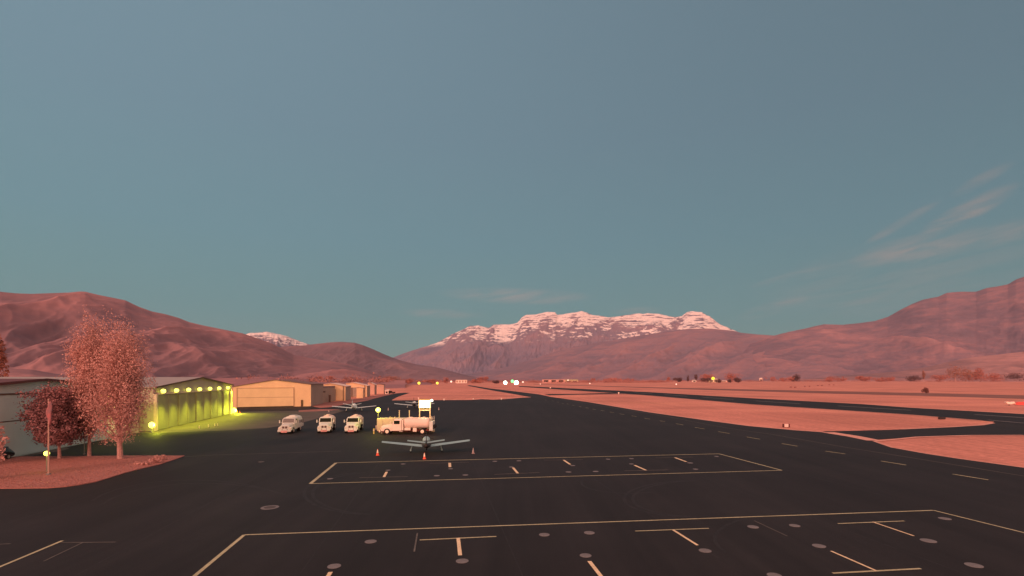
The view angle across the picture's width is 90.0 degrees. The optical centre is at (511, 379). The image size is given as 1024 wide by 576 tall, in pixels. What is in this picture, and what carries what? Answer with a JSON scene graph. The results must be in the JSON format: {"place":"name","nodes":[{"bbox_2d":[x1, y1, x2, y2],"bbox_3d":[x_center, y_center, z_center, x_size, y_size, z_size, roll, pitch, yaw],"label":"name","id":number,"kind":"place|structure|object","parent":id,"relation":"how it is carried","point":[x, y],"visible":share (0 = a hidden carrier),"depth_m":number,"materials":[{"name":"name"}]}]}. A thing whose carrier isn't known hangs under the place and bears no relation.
{"place":"outdoors","nodes":[
{"label":"outdoors","id":0,"kind":"place"},
{"bbox_2d":[23,447,68,455],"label":"side paving","id":1,"kind":"structure","parent":0,"point":[56,450],"depth_m":64.18,"materials":[{"name":"concrete"}]},
{"bbox_2d":[0,447,14,458],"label":"parked car","id":2,"kind":"object","parent":1,"relation":"on","point":[9,452],"visible":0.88,"depth_m":57.60,"materials":[{"name":"black paint"}]},
{"bbox_2d":[0,455,182,488],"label":"lawn","id":3,"kind":"structure","parent":0,"point":[63,472],"depth_m":51.51,"materials":[{"name":"plant"}]},
{"bbox_2d":[0,422,9,462],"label":"young tree","id":4,"kind":"object","parent":3,"relation":"on","point":[2,449],"visible":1,"depth_m":46.14,"materials":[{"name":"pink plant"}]},
{"bbox_2d":[43,451,49,471],"bbox_3d":[-45.227,7.951,49.768,0.480,2.058,0.480,0,0,0],"label":"bollard lamp","id":5,"kind":"object","parent":3,"relation":"on","point":[45,453],"visible":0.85,"depth_m":49.72,"materials":[{"name":"yellow glass"}]},
{"bbox_2d":[46,399,51,474],"bbox_3d":[-43.617,5.426,48.268,0.592,7.209,0.429,0,0,0],"label":"flagpole","id":6,"kind":"object","parent":3,"relation":"on","point":[49,412],"visible":0.97,"depth_m":48.22,"materials":[{"name":"metal"}]},
{"bbox_2d":[11,380,98,458],"bbox_3d":[-51.349,4.511,58.025,8.187,9.116,8.558,0,0,0],"label":"plum tree","id":7,"kind":"object","parent":3,"relation":"on","point":[62,426],"visible":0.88,"depth_m":56.50,"materials":[{"name":"red plant"}]},
{"bbox_2d":[55,305,119,455],"bbox_3d":[-49.268,0.111,59.788,6.189,17.906,6.276,0,0,-39],"label":"poplar tree","id":8,"kind":"object","parent":3,"relation":"on","point":[91,337],"visible":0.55,"depth_m":59.22,"materials":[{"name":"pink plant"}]},
{"bbox_2d":[70,308,162,458],"bbox_3d":[-44.547,0.359,58.095,8.625,17.413,7.959,0,0,0],"label":"poplar tree","id":9,"kind":"object","parent":3,"relation":"on","point":[121,381],"visible":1,"depth_m":57.00,"materials":[{"name":"brown plant"}]},
{"bbox_2d":[147,457,162,462],"bbox_3d":[-38.261,8.628,54.986,1.526,0.607,1.054,0,0,0],"label":"shrub","id":10,"kind":"object","parent":3,"relation":"on","point":[155,459],"visible":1,"depth_m":54.81,"materials":[{"name":"red plant"}]},
{"bbox_2d":[153,455,168,459],"bbox_3d":[-38.933,8.619,56.816,1.389,0.663,0.973,0,0,-11],"label":"shrub","id":11,"kind":"object","parent":3,"relation":"on","point":[162,457],"visible":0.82,"depth_m":56.81,"materials":[{"name":"red plant"}]},
{"bbox_2d":[0,368,404,388],"bbox_3d":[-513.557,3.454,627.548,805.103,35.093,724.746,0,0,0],"label":"slope foot","id":12,"kind":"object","parent":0,"point":[234,381],"visible":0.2,"depth_m":653.38},
{"bbox_2d":[0,291,431,384],"bbox_3d":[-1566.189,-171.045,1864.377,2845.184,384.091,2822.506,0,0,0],"label":"hill","id":13,"kind":"structure","parent":0,"point":[34,333],"depth_m":1566.93,"materials":[{"name":"brown soil"}]},
{"bbox_2d":[246,332,309,346],"bbox_3d":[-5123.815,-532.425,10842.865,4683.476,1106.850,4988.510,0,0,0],"label":"distant peak","id":14,"kind":"structure","parent":0,"point":[279,340],"depth_m":11390.67,"materials":[{"name":"white snow"}]},
{"bbox_2d":[280,342,510,381],"bbox_3d":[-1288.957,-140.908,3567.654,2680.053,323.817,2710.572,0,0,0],"label":"second hill","id":15,"kind":"structure","parent":0,"point":[366,358],"depth_m":3559.38,"materials":[{"name":"brown soil"}]},
{"bbox_2d":[0,0,1023,357],"label":"sky","id":16,"kind":"structure","parent":0,"point":[392,178],"materials":[{"name":"blue"}]},
{"bbox_2d":[393,311,736,373],"bbox_3d":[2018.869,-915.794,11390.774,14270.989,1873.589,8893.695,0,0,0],"label":"snowy mountain","id":17,"kind":"structure","parent":0,"point":[473,349],"depth_m":12343.54,"materials":[{"name":"white snow"}]},
{"bbox_2d":[232,381,1023,466],"bbox_3d":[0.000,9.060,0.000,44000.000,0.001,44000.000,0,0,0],"label":"ground","id":18,"kind":"structure","parent":0,"point":[1005,449],"depth_m":203.75,"materials":[{"name":"pink plant"}]},
{"bbox_2d":[0,334,9,376],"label":"roadside tree","id":19,"kind":"object","parent":18,"relation":"on","point":[3,360],"visible":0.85,"depth_m":290.28,"materials":[{"name":"red plant"}]},
{"bbox_2d":[323,386,334,402],"bbox_3d":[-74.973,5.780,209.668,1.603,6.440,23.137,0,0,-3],"label":"hangar","id":20,"kind":"structure","parent":18,"relation":"on","point":[329,390],"depth_m":206.55,"materials":[{"name":"beige metal"}]},
{"bbox_2d":[345,382,370,396],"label":"hangar","id":21,"kind":"structure","parent":18,"relation":"on","point":[354,385],"depth_m":266.59,"materials":[{"name":"beige metal"}]},
{"bbox_2d":[352,387,355,396],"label":"door","id":22,"kind":"structure","parent":21,"relation":"in","point":[353,388],"depth_m":265.15,"materials":[{"name":"beige metal"}]},
{"bbox_2d":[368,382,376,394],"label":"hangar","id":23,"kind":"structure","parent":18,"relation":"on","point":[373,388],"depth_m":304.64,"materials":[{"name":"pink metal"}]},
{"bbox_2d":[370,387,373,394],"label":"door","id":24,"kind":"structure","parent":23,"relation":"in","point":[371,388],"depth_m":303.92,"materials":[{"name":"pink metal"}]},
{"bbox_2d":[377,384,384,393],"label":"hangar","id":25,"kind":"structure","parent":18,"relation":"on","point":[380,388],"depth_m":323.18,"materials":[{"name":"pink metal"}]},
{"bbox_2d":[378,387,382,393],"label":"door","id":26,"kind":"structure","parent":25,"relation":"in","point":[380,389],"depth_m":322.89,"materials":[{"name":"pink metal"}]},
{"bbox_2d":[402,379,412,383],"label":"distant tree","id":27,"kind":"object","parent":18,"relation":"on","point":[409,381],"visible":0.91,"depth_m":1036.69,"materials":[{"name":"red plant"}]},
{"bbox_2d":[422,379,435,383],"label":"distant tree","id":28,"kind":"object","parent":18,"relation":"on","point":[431,381],"visible":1,"depth_m":1104.32,"materials":[{"name":"red plant"}]},
{"bbox_2d":[456,380,466,382],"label":"distant building","id":29,"kind":"structure","parent":18,"relation":"on","point":[461,381],"depth_m":1350.00,"materials":[{"name":"white"}]},
{"bbox_2d":[469,379,482,382],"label":"distant tree","id":30,"kind":"object","parent":18,"relation":"on","point":[475,381],"visible":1,"depth_m":1182.17,"materials":[{"name":"red plant"}]},
{"bbox_2d":[476,376,487,380],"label":"distant tree","id":31,"kind":"object","parent":18,"relation":"on","point":[483,378],"visible":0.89,"depth_m":2267.32,"materials":[{"name":"red plant"}]},
{"bbox_2d":[0,385,1023,575],"bbox_3d":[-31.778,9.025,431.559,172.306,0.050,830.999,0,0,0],"label":"apron","id":32,"kind":"object","parent":18,"relation":"on","point":[192,543],"visible":0.88,"depth_m":37.23,"materials":[{"name":"black asphalt"}]},
{"bbox_2d":[0,378,107,456],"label":"hangar","id":33,"kind":"structure","parent":32,"relation":"on","point":[20,443],"depth_m":60.35,"materials":[{"name":"grey metal"}]},
{"bbox_2d":[0,394,100,456],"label":"door","id":34,"kind":"structure","parent":33,"relation":"in","point":[21,443],"depth_m":59.89,"materials":[{"name":"white metal"}]},
{"bbox_2d":[134,410,342,433],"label":"hangar apron","id":35,"kind":"object","parent":32,"relation":"on","point":[241,420],"visible":0.58,"depth_m":110.25,"materials":[{"name":"concrete"}]},
{"bbox_2d":[0,377,235,432],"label":"hangar","id":36,"kind":"structure","parent":35,"relation":"on","point":[183,400],"depth_m":103.78,"materials":[{"name":"beige metal"}]},
{"bbox_2d":[159,394,168,429],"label":"door panel","id":37,"kind":"structure","parent":36,"relation":"in","point":[163,399],"depth_m":93.30,"materials":[{"name":"metal"}]},
{"bbox_2d":[167,394,177,426],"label":"door panel","id":38,"kind":"structure","parent":36,"relation":"in","point":[173,398],"depth_m":98.19,"materials":[{"name":"metal"}]},
{"bbox_2d":[178,393,187,424],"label":"door panel","id":39,"kind":"structure","parent":36,"relation":"in","point":[182,398],"depth_m":102.27,"materials":[{"name":"metal"}]},
{"bbox_2d":[188,393,194,422],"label":"door panel","id":40,"kind":"structure","parent":36,"relation":"in","point":[191,396],"depth_m":107.44,"materials":[{"name":"metal"}]},
{"bbox_2d":[197,392,203,420],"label":"door panel","id":41,"kind":"structure","parent":36,"relation":"in","point":[200,395],"depth_m":112.30,"materials":[{"name":"metal"}]},
{"bbox_2d":[204,392,209,418],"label":"door panel","id":42,"kind":"structure","parent":36,"relation":"in","point":[206,394],"depth_m":116.63,"materials":[{"name":"metal"}]},
{"bbox_2d":[210,391,216,417],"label":"door panel","id":43,"kind":"structure","parent":36,"relation":"in","point":[213,394],"depth_m":120.95,"materials":[{"name":"metal"}]},
{"bbox_2d":[218,391,222,415],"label":"door panel","id":44,"kind":"structure","parent":36,"relation":"in","point":[220,393],"depth_m":126.72,"materials":[{"name":"metal"}]},
{"bbox_2d":[224,390,228,414],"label":"door panel","id":45,"kind":"structure","parent":36,"relation":"in","point":[226,393],"depth_m":131.06,"materials":[{"name":"metal"}]},
{"bbox_2d":[108,397,139,434],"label":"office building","id":46,"kind":"structure","parent":35,"relation":"on","point":[135,428],"depth_m":85.24,"materials":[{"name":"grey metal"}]},
{"bbox_2d":[260,505,278,509],"bbox_3d":[-17.061,8.998,36.075,1.202,0.032,1.202,0,0,0],"label":"drain cover","id":47,"kind":"object","parent":32,"relation":"on","point":[270,507],"visible":1,"depth_m":35.99,"materials":[{"name":"concrete"}]},
{"bbox_2d":[232,380,322,407],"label":"hangar","id":48,"kind":"structure","parent":32,"relation":"on","point":[282,393],"depth_m":169.28,"materials":[{"name":"beige metal"}]},
{"bbox_2d":[237,388,292,406],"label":"door","id":49,"kind":"structure","parent":48,"relation":"in","point":[281,396],"depth_m":167.31,"materials":[{"name":"beige metal"}]},
{"bbox_2d":[277,415,303,432],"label":"truck","id":50,"kind":"object","parent":32,"relation":"on","point":[291,423],"visible":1,"depth_m":86.99,"materials":[{"name":"paint"}]},
{"bbox_2d":[299,409,337,411],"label":"gravel yard","id":51,"kind":"structure","parent":32,"relation":"on","point":[316,410],"depth_m":149.62,"materials":[{"name":"beige gravel"}]},
{"bbox_2d":[316,414,335,432],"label":"fuel truck","id":52,"kind":"object","parent":32,"relation":"on","point":[327,422],"visible":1,"depth_m":88.05,"materials":[{"name":"paint"}]},
{"bbox_2d":[327,564,340,568],"bbox_3d":[-8.578,9.000,24.707,0.643,0.028,0.643,0,0,0],"label":"anchor pad","id":53,"kind":"object","parent":32,"relation":"on","point":[332,566],"visible":1,"depth_m":24.63,"materials":[{"name":"concrete"}]},
{"bbox_2d":[332,400,371,410],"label":"airplane","id":54,"kind":"object","parent":32,"relation":"on","point":[354,405],"visible":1,"depth_m":145.47,"materials":[{"name":"white paint"}]},
{"bbox_2d":[344,414,362,432],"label":"fuel truck","id":55,"kind":"object","parent":32,"relation":"on","point":[354,422],"visible":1,"depth_m":88.15,"materials":[{"name":"white paint"}]},
{"bbox_2d":[313,392,403,407],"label":"hangar verge","id":56,"kind":"structure","parent":32,"relation":"on","point":[330,404],"depth_m":202.14,"materials":[{"name":"brown soil"}]},
{"bbox_2d":[323,383,350,400],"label":"hangar","id":57,"kind":"structure","parent":56,"relation":"on","point":[342,392],"depth_m":218.99,"materials":[{"name":"beige metal"}]},
{"bbox_2d":[337,389,342,399],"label":"door","id":58,"kind":"structure","parent":57,"relation":"in","point":[339,391],"depth_m":218.42,"materials":[{"name":"beige metal"}]},
{"bbox_2d":[356,387,363,397],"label":"hangar","id":59,"kind":"structure","parent":56,"relation":"on","point":[359,392],"depth_m":250.38,"materials":[{"name":"beige metal"}]},
{"bbox_2d":[365,540,376,542],"bbox_3d":[-7.858,9.000,28.468,0.652,0.028,0.652,0,0,0],"label":"anchor pad","id":60,"kind":"object","parent":32,"relation":"on","point":[370,541],"visible":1,"depth_m":28.44,"materials":[{"name":"concrete"}]},
{"bbox_2d":[377,410,434,431],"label":"fuel storage tank","id":61,"kind":"object","parent":32,"relation":"on","point":[381,421],"visible":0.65,"depth_m":87.60,"materials":[{"name":"metal"}]},
{"bbox_2d":[419,399,432,417],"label":"fuel sign","id":62,"kind":"object","parent":61,"relation":"attached to","point":[424,403],"visible":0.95,"depth_m":87.72,"materials":[{"name":"white metal"}]},
{"bbox_2d":[379,416,436,433],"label":"fuel truck","id":63,"kind":"object","parent":32,"relation":"on","point":[414,424],"visible":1,"depth_m":84.31,"materials":[{"name":"pink paint"}]},
{"bbox_2d":[394,401,433,407],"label":"airplane","id":64,"kind":"object","parent":32,"relation":"on","point":[414,403],"visible":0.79,"depth_m":160.50,"materials":[{"name":"paint"}]},
{"bbox_2d":[382,431,469,452],"bbox_3d":[-10.570,7.475,63.208,10.800,3.050,7.650,0,0,-9],"label":"airplane","id":65,"kind":"object","parent":32,"relation":"on","point":[426,441],"visible":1,"depth_m":62.90,"materials":[{"name":"paint"}]},
{"bbox_2d":[456,559,468,562],"bbox_3d":[-2.470,9.000,25.412,0.635,0.028,0.635,0,0,0],"label":"anchor pad","id":66,"kind":"object","parent":32,"relation":"on","point":[462,560],"visible":1,"depth_m":25.45,"materials":[{"name":"concrete"}]},
{"bbox_2d":[0,454,1023,575],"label":"apron marking","id":67,"kind":"object","parent":32,"relation":"on","point":[236,541],"visible":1,"depth_m":31.80,"materials":[{"name":"paint"}]},
{"bbox_2d":[7,399,1021,560],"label":"worn marking","id":68,"kind":"object","parent":32,"relation":"on","point":[495,474],"visible":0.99,"depth_m":50.09,"materials":[{"name":"paint"}]},
{"bbox_2d":[580,553,590,557],"bbox_3d":[3.767,9.000,26.206,0.600,0.028,0.600,0,0,0],"label":"anchor pad","id":69,"kind":"object","parent":32,"relation":"on","point":[585,555],"visible":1,"depth_m":26.18,"materials":[{"name":"concrete"}]},
{"bbox_2d":[326,458,913,575],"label":"parking marking","id":70,"kind":"object","parent":32,"relation":"on","point":[596,570],"visible":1,"depth_m":27.75,"materials":[{"name":"paint"}]},
{"bbox_2d":[699,548,711,552],"bbox_3d":[10.162,9.000,26.949,0.646,0.028,0.646,0,0,0],"label":"anchor pad","id":71,"kind":"object","parent":32,"relation":"on","point":[704,550],"visible":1,"depth_m":26.94,"materials":[{"name":"concrete"}]},
{"bbox_2d":[474,386,1023,467],"bbox_3d":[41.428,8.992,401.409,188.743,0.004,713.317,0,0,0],"label":"gravel edge","id":72,"kind":"object","parent":32,"relation":"on","point":[858,437],"visible":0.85,"depth_m":96.39,"materials":[{"name":"beige gravel"}]},
{"bbox_2d":[767,573,781,575],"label":"anchor pad","id":73,"kind":"object","parent":32,"relation":"on","point":[772,574],"visible":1,"depth_m":23.62,"materials":[{"name":"concrete"}]},
{"bbox_2d":[574,405,987,479],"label":"taxiway marking","id":74,"kind":"object","parent":32,"relation":"on","point":[828,451],"visible":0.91,"depth_m":59.23,"materials":[{"name":"paint"}]},
{"bbox_2d":[812,544,825,547],"bbox_3d":[16.623,9.000,27.719,0.664,0.028,0.664,0,0,0],"label":"anchor pad","id":75,"kind":"object","parent":32,"relation":"on","point":[819,545],"visible":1,"depth_m":27.75,"materials":[{"name":"concrete"}]},
{"bbox_2d":[920,538,936,542],"bbox_3d":[23.274,9.000,28.619,0.775,0.028,0.775,0,0,0],"label":"anchor pad","id":76,"kind":"object","parent":32,"relation":"on","point":[928,540],"visible":1,"depth_m":28.62,"materials":[{"name":"concrete"}]},
{"bbox_2d":[964,562,983,567],"bbox_3d":[22.397,9.000,24.828,0.724,0.028,0.724,0,0,0],"label":"anchor pad","id":77,"kind":"object","parent":32,"relation":"on","point":[975,565],"visible":1,"depth_m":24.77,"materials":[{"name":"concrete"}]},
{"bbox_2d":[542,379,564,382],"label":"distant building","id":78,"kind":"structure","parent":18,"relation":"on","point":[553,380],"depth_m":1599.94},
{"bbox_2d":[565,379,577,382],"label":"distant building","id":79,"kind":"structure","parent":18,"relation":"on","point":[571,380],"depth_m":1661.54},
{"bbox_2d":[546,393,620,394],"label":"narrow taxiway","id":80,"kind":"structure","parent":18,"relation":"on","point":[582,394],"depth_m":312.69,"materials":[{"name":"black asphalt"}]},
{"bbox_2d":[604,378,633,380],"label":"distant tree","id":81,"kind":"object","parent":18,"relation":"on","point":[606,379],"visible":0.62,"depth_m":2266.05,"materials":[{"name":"brown plant"}]},
{"bbox_2d":[236,372,1004,382],"bbox_3d":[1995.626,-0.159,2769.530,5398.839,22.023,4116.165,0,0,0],"label":"distant brush","id":82,"kind":"object","parent":18,"relation":"on","point":[346,379],"visible":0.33,"depth_m":1594.20,"materials":[{"name":"red plant"}]},
{"bbox_2d":[673,377,681,381],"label":"distant tree","id":83,"kind":"object","parent":18,"relation":"on","point":[677,379],"visible":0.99,"depth_m":2006.62,"materials":[{"name":"red plant"}]},
{"bbox_2d":[700,378,711,382],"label":"distant tree","id":84,"kind":"object","parent":18,"relation":"on","point":[705,380],"visible":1,"depth_m":1436.64,"materials":[{"name":"red plant"}]},
{"bbox_2d":[698,374,714,378],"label":"distant tree","id":85,"kind":"object","parent":18,"relation":"on","point":[708,376],"visible":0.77,"depth_m":2268.84,"materials":[{"name":"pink plant"}]},
{"bbox_2d":[724,373,741,380],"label":"distant tree","id":86,"kind":"object","parent":18,"relation":"on","point":[730,376],"visible":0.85,"depth_m":1795.15,"materials":[{"name":"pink plant"}]},
{"bbox_2d":[733,377,741,382],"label":"distant tree","id":87,"kind":"object","parent":18,"relation":"on","point":[737,379],"visible":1,"depth_m":1484.78,"materials":[{"name":"brown plant"}]},
{"bbox_2d":[519,386,1023,423],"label":"runway","id":88,"kind":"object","parent":18,"relation":"on","point":[1000,417],"visible":0.97,"depth_m":165.88,"materials":[{"name":"grey asphalt"}]},
{"bbox_2d":[648,393,1023,422],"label":"runway marking","id":89,"kind":"object","parent":88,"relation":"on","point":[897,409],"visible":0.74,"depth_m":154.57,"materials":[{"name":"paint"}]},
{"bbox_2d":[763,376,794,381],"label":"distant tree","id":90,"kind":"object","parent":18,"relation":"on","point":[783,379],"visible":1,"depth_m":2051.63,"materials":[{"name":"brown plant"}]},
{"bbox_2d":[792,374,800,381],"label":"distant tree","id":91,"kind":"object","parent":18,"relation":"on","point":[796,378],"visible":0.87,"depth_m":2048.58,"materials":[{"name":"brown plant"}]},
{"bbox_2d":[823,377,848,381],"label":"distant tree","id":92,"kind":"object","parent":18,"relation":"on","point":[828,379],"visible":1,"depth_m":2051.45,"materials":[{"name":"brown plant"}]},
{"bbox_2d":[854,376,874,380],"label":"distant tree","id":93,"kind":"object","parent":18,"relation":"on","point":[862,378],"visible":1,"depth_m":2050.52,"materials":[{"name":"brown plant"}]},
{"bbox_2d":[874,377,894,381],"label":"distant tree","id":94,"kind":"object","parent":18,"relation":"on","point":[881,379],"visible":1,"depth_m":2047.35,"materials":[{"name":"brown plant"}]},
{"bbox_2d":[905,375,921,381],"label":"distant tree","id":95,"kind":"object","parent":18,"relation":"on","point":[913,378],"visible":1,"depth_m":2053.66,"materials":[{"name":"plant"}]},
{"bbox_2d":[823,422,1023,440],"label":"connector taxiway","id":96,"kind":"structure","parent":18,"relation":"on","point":[998,428],"depth_m":89.13,"materials":[{"name":"grey asphalt"}]},
{"bbox_2d":[922,387,928,392],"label":"round shrub","id":97,"kind":"object","parent":18,"relation":"on","point":[925,390],"visible":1,"depth_m":338.13,"materials":[{"name":"brown plant"}]},
{"bbox_2d":[931,374,951,381],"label":"distant tree","id":98,"kind":"object","parent":18,"relation":"on","point":[939,377],"visible":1,"depth_m":2053.67,"materials":[{"name":"brown plant"}]},
{"bbox_2d":[946,364,963,381],"bbox_3d":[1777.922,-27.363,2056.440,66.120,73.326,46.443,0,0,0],"label":"distant tree","id":99,"kind":"object","parent":18,"relation":"on","point":[955,373],"visible":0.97,"depth_m":2055.09,"materials":[{"name":"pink plant"}]},
{"bbox_2d":[959,367,975,381],"bbox_3d":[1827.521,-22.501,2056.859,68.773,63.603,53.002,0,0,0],"label":"distant tree","id":100,"kind":"object","parent":18,"relation":"on","point":[967,373],"visible":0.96,"depth_m":2049.39,"materials":[{"name":"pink plant"}]},
{"bbox_2d":[959,373,993,381],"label":"distant tree","id":101,"kind":"object","parent":18,"relation":"on","point":[981,377],"visible":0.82,"depth_m":2045.59,"materials":[{"name":"brown plant"}]},
{"bbox_2d":[972,367,984,381],"bbox_3d":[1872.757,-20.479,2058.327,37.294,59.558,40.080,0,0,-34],"label":"distant tree","id":102,"kind":"object","parent":18,"relation":"on","point":[981,373],"visible":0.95,"depth_m":2053.01,"materials":[{"name":"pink plant"}]},
{"bbox_2d":[985,373,1004,381],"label":"distant tree","id":103,"kind":"object","parent":18,"relation":"on","point":[996,376],"visible":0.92,"depth_m":2049.15,"materials":[{"name":"brown plant"}]},
{"bbox_2d":[1003,372,1023,380],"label":"distant tree","id":104,"kind":"object","parent":18,"relation":"on","point":[1013,375],"visible":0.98,"depth_m":2053.98,"materials":[{"name":"plant"}]},
{"bbox_2d":[1005,402,1023,405],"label":"wind tee","id":105,"kind":"object","parent":18,"relation":"on","point":[1017,403],"visible":1,"depth_m":177.85,"materials":[{"name":"metal"}]},
{"bbox_2d":[464,329,863,380],"bbox_3d":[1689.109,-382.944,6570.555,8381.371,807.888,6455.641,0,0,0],"label":"foothill","id":106,"kind":"structure","parent":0,"point":[683,354],"depth_m":5962.92,"materials":[{"name":"rock"},{"name":"soil"}]},
{"bbox_2d":[540,384,1023,398],"bbox_3d":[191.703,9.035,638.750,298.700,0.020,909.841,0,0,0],"label":"dirt road","id":107,"kind":"structure","parent":0,"point":[931,394],"depth_m":335.66,"materials":[{"name":"brown soil"}]},
{"bbox_2d":[743,277,1023,373],"bbox_3d":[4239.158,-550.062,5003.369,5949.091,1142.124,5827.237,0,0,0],"label":"hill","id":108,"kind":"structure","parent":0,"point":[946,327],"depth_m":4864.65,"materials":[{"name":"brown soil"},{"name":"soil"}]},
{"bbox_2d":[754,352,1023,381],"bbox_3d":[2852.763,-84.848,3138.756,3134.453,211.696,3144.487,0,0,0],"label":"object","id":109,"kind":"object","parent":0,"point":[1001,364],"visible":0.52,"depth_m":3131.50,"materials":[{"name":"brown soil"}]}
]}

